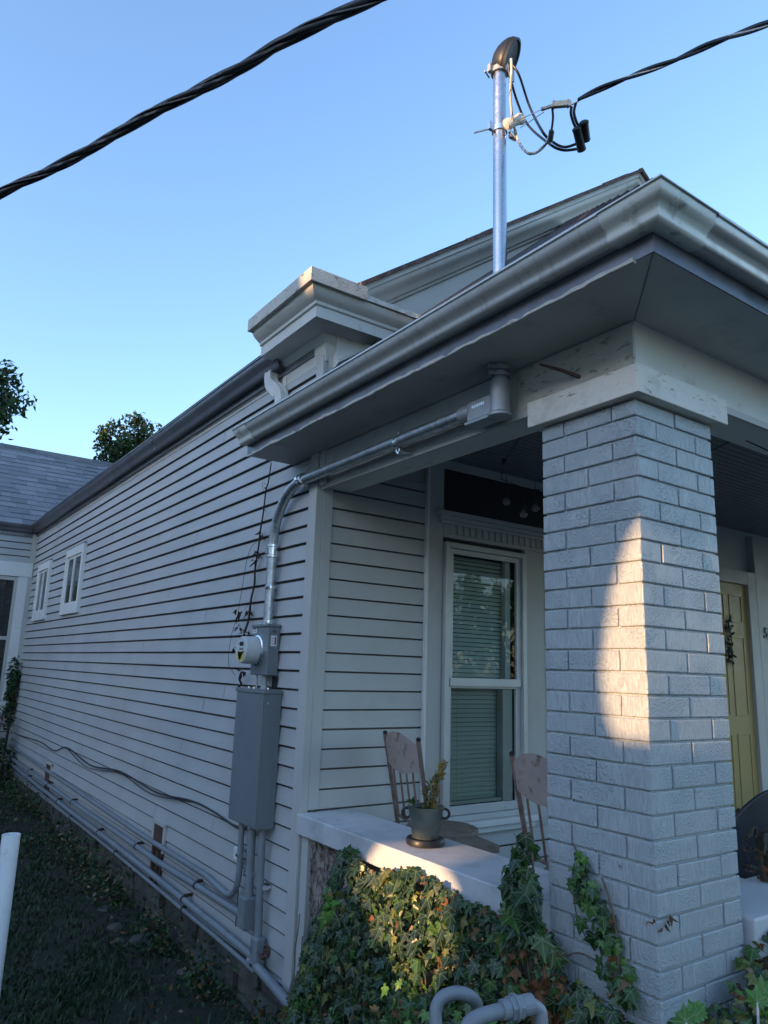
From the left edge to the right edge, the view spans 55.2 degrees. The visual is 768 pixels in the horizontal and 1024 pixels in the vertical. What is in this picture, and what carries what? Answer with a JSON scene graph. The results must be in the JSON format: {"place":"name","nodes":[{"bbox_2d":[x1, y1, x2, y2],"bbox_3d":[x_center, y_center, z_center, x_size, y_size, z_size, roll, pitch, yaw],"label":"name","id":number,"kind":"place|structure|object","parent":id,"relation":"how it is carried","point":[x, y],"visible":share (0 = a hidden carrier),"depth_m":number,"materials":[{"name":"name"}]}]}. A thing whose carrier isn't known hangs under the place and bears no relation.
{"place":"outdoors","nodes":[
{"label":"outdoors","id":0,"kind":"place"},
{"bbox_2d":[0,778,310,1023],"bbox_3d":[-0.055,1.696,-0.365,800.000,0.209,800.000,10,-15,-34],"label":"ground","id":1,"kind":"structure","parent":0,"point":[183,1003],"depth_m":4.53,"materials":[{"name":"green plant"}]},
{"bbox_2d":[0,708,17,783],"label":"corner bush","id":2,"kind":"object","parent":1,"relation":"on","point":[3,750],"visible":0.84,"depth_m":10.05,"materials":[{"name":"green plant"}]},
{"bbox_2d":[0,832,20,993],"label":"standpipe","id":3,"kind":"object","parent":1,"relation":"on","point":[9,846],"visible":1,"depth_m":2.78,"materials":[{"name":"white plastic"}]},
{"bbox_2d":[0,656,22,775],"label":"corner vine","id":4,"kind":"object","parent":1,"relation":"on","point":[12,683],"visible":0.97,"depth_m":10.53,"materials":[{"name":"green plant"}]},
{"bbox_2d":[0,359,37,439],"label":"garden tree","id":5,"kind":"object","parent":1,"relation":"on","point":[8,399],"visible":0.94,"depth_m":23.54,"materials":[{"name":"green plant"}]},
{"bbox_2d":[97,905,111,911],"bbox_3d":[-2.044,2.920,5.384,0.098,0.069,0.121,-5,-14,31],"label":"garden stone","id":6,"kind":"object","parent":1,"relation":"on","point":[104,908],"visible":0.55,"depth_m":5.36,"materials":[{"name":"grey stone"}]},
{"bbox_2d":[107,922,123,930],"bbox_3d":[-1.840,2.864,5.049,0.139,0.085,0.126,10,-15,-34],"label":"garden stone","id":7,"kind":"object","parent":1,"relation":"on","point":[113,926],"visible":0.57,"depth_m":5.02,"materials":[{"name":"grey stone"}]},
{"bbox_2d":[111,938,126,943],"bbox_3d":[-1.737,2.820,4.815,0.116,0.056,0.080,10,-15,-34],"label":"garden stone","id":8,"kind":"object","parent":1,"relation":"on","point":[123,940],"visible":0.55,"depth_m":4.80,"materials":[{"name":"grey stone"}]},
{"bbox_2d":[92,410,161,462],"bbox_3d":[-10.098,1.619,28.494,4.127,11.605,4.384,2,-12,1],"label":"garden tree","id":9,"kind":"object","parent":1,"relation":"on","point":[121,447],"visible":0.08,"depth_m":28.52,"materials":[{"name":"green plant"}]},
{"bbox_2d":[127,933,149,944],"bbox_3d":[-1.613,2.833,4.839,0.169,0.096,0.126,6,-13,-19],"label":"garden stone","id":10,"kind":"object","parent":1,"relation":"on","point":[136,939],"visible":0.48,"depth_m":4.81,"materials":[{"name":"grey stone"}]},
{"bbox_2d":[0,766,287,1023],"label":"weeds","id":11,"kind":"object","parent":1,"relation":"on","point":[197,967],"visible":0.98,"depth_m":5.21,"materials":[{"name":"green plant"}]},
{"bbox_2d":[176,966,202,975],"bbox_3d":[-1.147,2.761,4.378,0.174,0.101,0.133,10,-15,-34],"label":"garden stone","id":12,"kind":"object","parent":1,"relation":"on","point":[180,971],"visible":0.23,"depth_m":4.35,"materials":[{"name":"grey stone"}]},
{"bbox_2d":[0,168,767,1023],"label":"house","id":13,"kind":"structure","parent":1,"relation":"on","point":[448,606],"depth_m":4.06,"materials":[{"name":"paint"}]},
{"bbox_2d":[0,561,32,711],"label":"wing window","id":14,"kind":"structure","parent":13,"relation":"in","point":[13,590],"depth_m":10.81,"materials":[{"name":"white paint"}]},
{"bbox_2d":[31,559,52,620],"bbox_3d":[-4.749,1.097,10.209,0.045,0.812,0.820,10,-15,-34],"label":"side window","id":15,"kind":"structure","parent":13,"relation":"in","point":[44,569],"depth_m":10.16,"materials":[{"name":"white paint"}]},
{"bbox_2d":[43,760,53,795],"bbox_3d":[-3.820,3.025,8.349,0.022,0.360,0.340,10,-15,-34],"label":"crawl vent","id":16,"kind":"object","parent":13,"relation":"attached to","point":[49,765],"visible":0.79,"depth_m":8.34,"materials":[{"name":"metal"}]},
{"bbox_2d":[59,541,87,615],"bbox_3d":[-3.700,0.806,8.749,0.045,0.812,0.900,10,-15,-34],"label":"side window","id":17,"kind":"structure","parent":13,"relation":"in","point":[75,563],"depth_m":8.70,"materials":[{"name":"white paint"}]},
{"bbox_2d":[6,754,236,915],"bbox_3d":[-3.021,2.837,7.196,0.078,0.071,7.890,10,-15,-34],"label":"wall pipe","id":18,"kind":"object","parent":13,"relation":"attached to","point":[205,891],"depth_m":5.40,"materials":[{"name":"grey metal"}]},
{"bbox_2d":[6,765,245,965],"bbox_3d":[-2.991,2.981,7.121,0.070,0.120,8.000,10,-15,-34],"label":"wall pipe","id":19,"kind":"object","parent":13,"relation":"attached to","point":[220,941],"depth_m":5.13,"materials":[{"name":"grey metal"}]},
{"bbox_2d":[8,744,245,897],"bbox_3d":[-3.037,2.570,7.270,0.080,0.456,7.835,10,-15,-34],"label":"riser conduit","id":20,"kind":"object","parent":13,"relation":"attached to","point":[240,854],"visible":0.98,"depth_m":4.85,"materials":[{"name":"metal"}]},
{"bbox_2d":[6,759,249,957],"bbox_3d":[-2.980,2.918,7.110,0.083,0.136,8.051,10,-15,-34],"label":"wall pipe","id":21,"kind":"object","parent":13,"relation":"attached to","point":[228,936],"depth_m":5.11,"materials":[{"name":"grey metal"}]},
{"bbox_2d":[16,734,246,829],"bbox_3d":[-2.936,2.425,7.190,0.028,0.173,7.526,10,-15,-34],"label":"wall cable","id":22,"kind":"object","parent":13,"relation":"attached to","point":[204,806],"depth_m":5.71,"materials":[{"name":"black rubber"}]},
{"bbox_2d":[148,818,167,886],"bbox_3d":[-1.638,2.463,5.289,0.035,0.450,0.260,10,-15,-34],"label":"crawl vent","id":23,"kind":"object","parent":13,"relation":"attached to","point":[159,830],"visible":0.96,"depth_m":5.29,"materials":[{"name":"metal"}]},
{"bbox_2d":[233,844,246,925],"bbox_3d":[-0.822,2.118,4.174,0.037,0.446,0.147,10,-15,-34],"label":"junction box","id":24,"kind":"object","parent":13,"relation":"attached to","point":[235,851],"visible":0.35,"depth_m":4.21,"materials":[{"name":"white paint"}]},
{"bbox_2d":[236,828,256,931],"bbox_3d":[-0.732,1.987,4.030,0.098,0.536,0.098,10,-15,-34],"label":"riser conduit","id":25,"kind":"object","parent":13,"relation":"attached to","point":[245,920],"visible":0.89,"depth_m":4.00,"materials":[{"name":"metal"}]},
{"bbox_2d":[228,463,271,686],"bbox_3d":[-0.856,0.396,4.638,0.087,1.396,0.381,10,-15,-34],"label":"dead vine","id":26,"kind":"object","parent":13,"relation":"hanging from","point":[249,612],"visible":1,"depth_m":4.61,"materials":[{"name":"brown plant"}]},
{"bbox_2d":[228,686,281,830],"bbox_3d":[-0.737,1.376,4.170,0.114,0.748,0.384,10,-15,-34],"label":"breaker cabinet","id":27,"kind":"object","parent":13,"relation":"attached to","point":[254,765],"visible":1,"depth_m":4.07,"materials":[{"name":"grey metal"}]},
{"bbox_2d":[236,620,280,688],"bbox_3d":[-0.740,0.823,4.257,0.187,0.396,0.223,10,-15,-34],"label":"electric meter","id":28,"kind":"object","parent":13,"relation":"attached to","point":[258,650],"visible":0.98,"depth_m":4.21,"materials":[{"name":"grey metal"}]},
{"bbox_2d":[246,830,270,972],"bbox_3d":[-0.659,2.053,3.919,0.083,0.706,0.115,10,-15,-34],"label":"riser conduit","id":29,"kind":"object","parent":13,"relation":"attached to","point":[257,942],"visible":0.82,"depth_m":3.88,"materials":[{"name":"metal"}]},
{"bbox_2d":[259,944,270,959],"bbox_3d":[-0.610,2.245,3.753,0.045,0.111,0.190,5,-13,-14],"label":"hose tap","id":30,"kind":"object","parent":13,"relation":"attached to","point":[266,954],"visible":1,"depth_m":3.70,"materials":[{"name":"metal"}]},
{"bbox_2d":[252,962,287,1006],"bbox_3d":[-0.331,2.307,3.305,0.054,0.149,1.205,10,-14,-33],"label":"wall pipe","id":31,"kind":"object","parent":13,"relation":"attached to","point":[275,988],"depth_m":3.63,"materials":[{"name":"grey metal"}]},
{"bbox_2d":[307,842,342,992],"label":"bare tendrils","id":32,"kind":"object","parent":13,"relation":"attached to","point":[314,863],"visible":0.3,"depth_m":3.59,"materials":[{"name":"plant"}]},
{"bbox_2d":[263,362,511,619],"bbox_3d":[-0.115,0.038,3.636,0.140,0.950,2.077,10,-15,-34],"label":"service conduit","id":33,"kind":"object","parent":13,"relation":"attached to","point":[493,407],"visible":0.98,"depth_m":3.41,"materials":[{"name":"metal"}]},
{"bbox_2d":[401,802,450,847],"bbox_3d":[0.180,1.355,3.182,0.179,0.156,0.168,10,-15,-34],"label":"bucket planter","id":34,"kind":"object","parent":13,"relation":"on","point":[425,823],"visible":0.93,"depth_m":3.13,"materials":[{"name":"black plastic"}]},
{"bbox_2d":[407,759,449,808],"bbox_3d":[0.189,1.210,3.224,0.195,0.255,0.074,3,-12,-4],"label":"potted plant","id":35,"kind":"object","parent":34,"relation":"in","point":[432,801],"visible":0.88,"depth_m":3.22,"materials":[{"name":"green plant"}]},
{"bbox_2d":[383,730,478,839],"bbox_3d":[0.264,1.635,3.837,0.487,0.942,0.430,7,-13,-23],"label":"porch chair","id":36,"kind":"object","parent":13,"relation":"on","point":[404,754],"visible":0.54,"depth_m":3.79,"materials":[{"name":"brown wood"}]},
{"bbox_2d":[277,844,634,1023],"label":"wall ivy","id":37,"kind":"object","parent":13,"relation":"attached to","point":[331,946],"depth_m":2.80,"materials":[{"name":"green plant"}]},
{"bbox_2d":[450,836,499,852],"bbox_3d":[0.406,1.853,3.634,0.216,0.442,0.300,7,-13,-22],"label":"folding stool","id":38,"kind":"object","parent":13,"relation":"on","point":[478,842],"visible":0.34,"depth_m":3.59,"materials":[{"name":"wood"}]},
{"bbox_2d":[429,985,548,1023],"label":"gas pipe loop","id":39,"kind":"object","parent":13,"relation":"attached to","point":[514,1007],"visible":1,"depth_m":1.67,"materials":[{"name":"grey metal"}]},
{"bbox_2d":[439,538,541,832],"bbox_3d":[0.607,1.068,4.676,0.830,1.780,0.260,10,-15,-34],"label":"window","id":40,"kind":"structure","parent":13,"relation":"in","point":[484,704],"depth_m":4.70,"materials":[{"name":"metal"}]},
{"bbox_2d":[473,36,576,272],"bbox_3d":[0.590,-1.362,2.922,0.204,1.530,0.511,9,-14,-30],"label":"service mast","id":41,"kind":"object","parent":13,"relation":"attached to","point":[501,67],"visible":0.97,"depth_m":3.10,"materials":[{"name":"silver metal"}]},
{"bbox_2d":[515,20,767,152],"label":"service drop cable","id":42,"kind":"object","parent":41,"relation":"attached to","point":[581,132],"visible":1,"depth_m":2.52,"materials":[{"name":"black rubber"}]},
{"bbox_2d":[496,832,555,961],"bbox_3d":[0.456,1.260,2.421,0.125,0.388,0.243,5,-13,-16],"label":"climbing ivy","id":43,"kind":"object","parent":13,"relation":"attached to","point":[521,875],"visible":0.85,"depth_m":2.41,"materials":[{"name":"green plant"}]},
{"bbox_2d":[509,751,550,870],"bbox_3d":[0.827,1.497,3.068,0.487,0.942,0.430,7,-13,-24],"label":"porch chair","id":44,"kind":"object","parent":13,"relation":"on","point":[530,772],"visible":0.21,"depth_m":3.10,"materials":[{"name":"brown wood"}]},
{"bbox_2d":[540,363,580,378],"bbox_3d":[0.647,-0.516,2.687,0.153,0.066,0.024,1,-12,6],"label":"broken rod","id":45,"kind":"object","parent":13,"relation":"attached to","point":[573,374],"visible":1,"depth_m":2.68,"materials":[{"name":"metal"}]},
{"bbox_2d":[566,843,641,1017],"bbox_3d":[0.633,1.262,2.248,0.078,0.433,0.329,12,-16,-39],"label":"pillar ivy","id":46,"kind":"object","parent":13,"relation":"attached to","point":[604,938],"visible":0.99,"depth_m":2.20,"materials":[{"name":"green plant"}]},
{"bbox_2d":[570,796,678,932],"bbox_3d":[0.726,1.116,2.257,0.076,0.429,0.349,10,-15,-34],"label":"dry sprig","id":47,"kind":"object","parent":13,"relation":"attached to","point":[671,918],"visible":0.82,"depth_m":2.12,"materials":[{"name":"brown plant"}]},
{"bbox_2d":[501,437,767,517],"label":"string lights","id":48,"kind":"object","parent":13,"relation":"hanging from","point":[535,507],"visible":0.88,"depth_m":4.03,"materials":[{"name":"black rubber"}]},
{"bbox_2d":[669,999,707,1023],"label":"lobed plant","id":49,"kind":"object","parent":13,"relation":"attached to","point":[693,1012],"visible":1,"depth_m":1.69,"materials":[{"name":"green plant"}]},
{"bbox_2d":[666,931,767,1023],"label":"front bed plant","id":50,"kind":"object","parent":13,"relation":"attached to","point":[743,1014],"visible":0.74,"depth_m":2.16,"materials":[{"name":"green plant"}]},
{"bbox_2d":[724,615,736,666],"bbox_3d":[2.932,1.085,6.226,0.146,0.442,0.068,10,-15,-34],"label":"wreath","id":51,"kind":"object","parent":13,"relation":"hanging from","point":[730,651],"depth_m":6.22,"materials":[{"name":"green plant"}]},
{"bbox_2d":[717,581,758,813],"bbox_3d":[2.915,1.592,6.141,0.640,2.020,0.085,10,-15,-34],"label":"door","id":52,"kind":"structure","parent":13,"relation":"in","point":[739,696],"depth_m":6.21,"materials":[{"name":"yellow paint"}]},
{"bbox_2d":[732,790,767,878],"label":"plastic chair","id":53,"kind":"object","parent":13,"relation":"on","point":[753,811],"visible":0.19,"depth_m":4.05,"materials":[{"name":"black plastic"}]},
{"bbox_2d":[735,825,767,881],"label":"potted shrub","id":54,"kind":"object","parent":13,"relation":"on","point":[760,837],"visible":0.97,"depth_m":2.81,"materials":[{"name":"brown plant"}]},
{"bbox_2d":[744,974,767,1023],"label":"lobed plant","id":55,"kind":"object","parent":13,"relation":"attached to","point":[758,996],"visible":1,"depth_m":1.85,"materials":[{"name":"green plant"}]},
{"bbox_2d":[369,973,531,1023],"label":"ivy","id":56,"kind":"object","parent":1,"relation":"on","point":[406,1011],"visible":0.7,"depth_m":2.45,"materials":[{"name":"green plant"}]},
{"bbox_2d":[0,0,386,199],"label":"overhead cable","id":57,"kind":"object","parent":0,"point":[305,30],"visible":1,"depth_m":2.68,"materials":[{"name":"black rubber"}]},
{"bbox_2d":[0,0,767,460],"label":"sky","id":58,"kind":"structure","parent":0,"point":[133,274],"materials":[{"name":"blue"}]}
]}

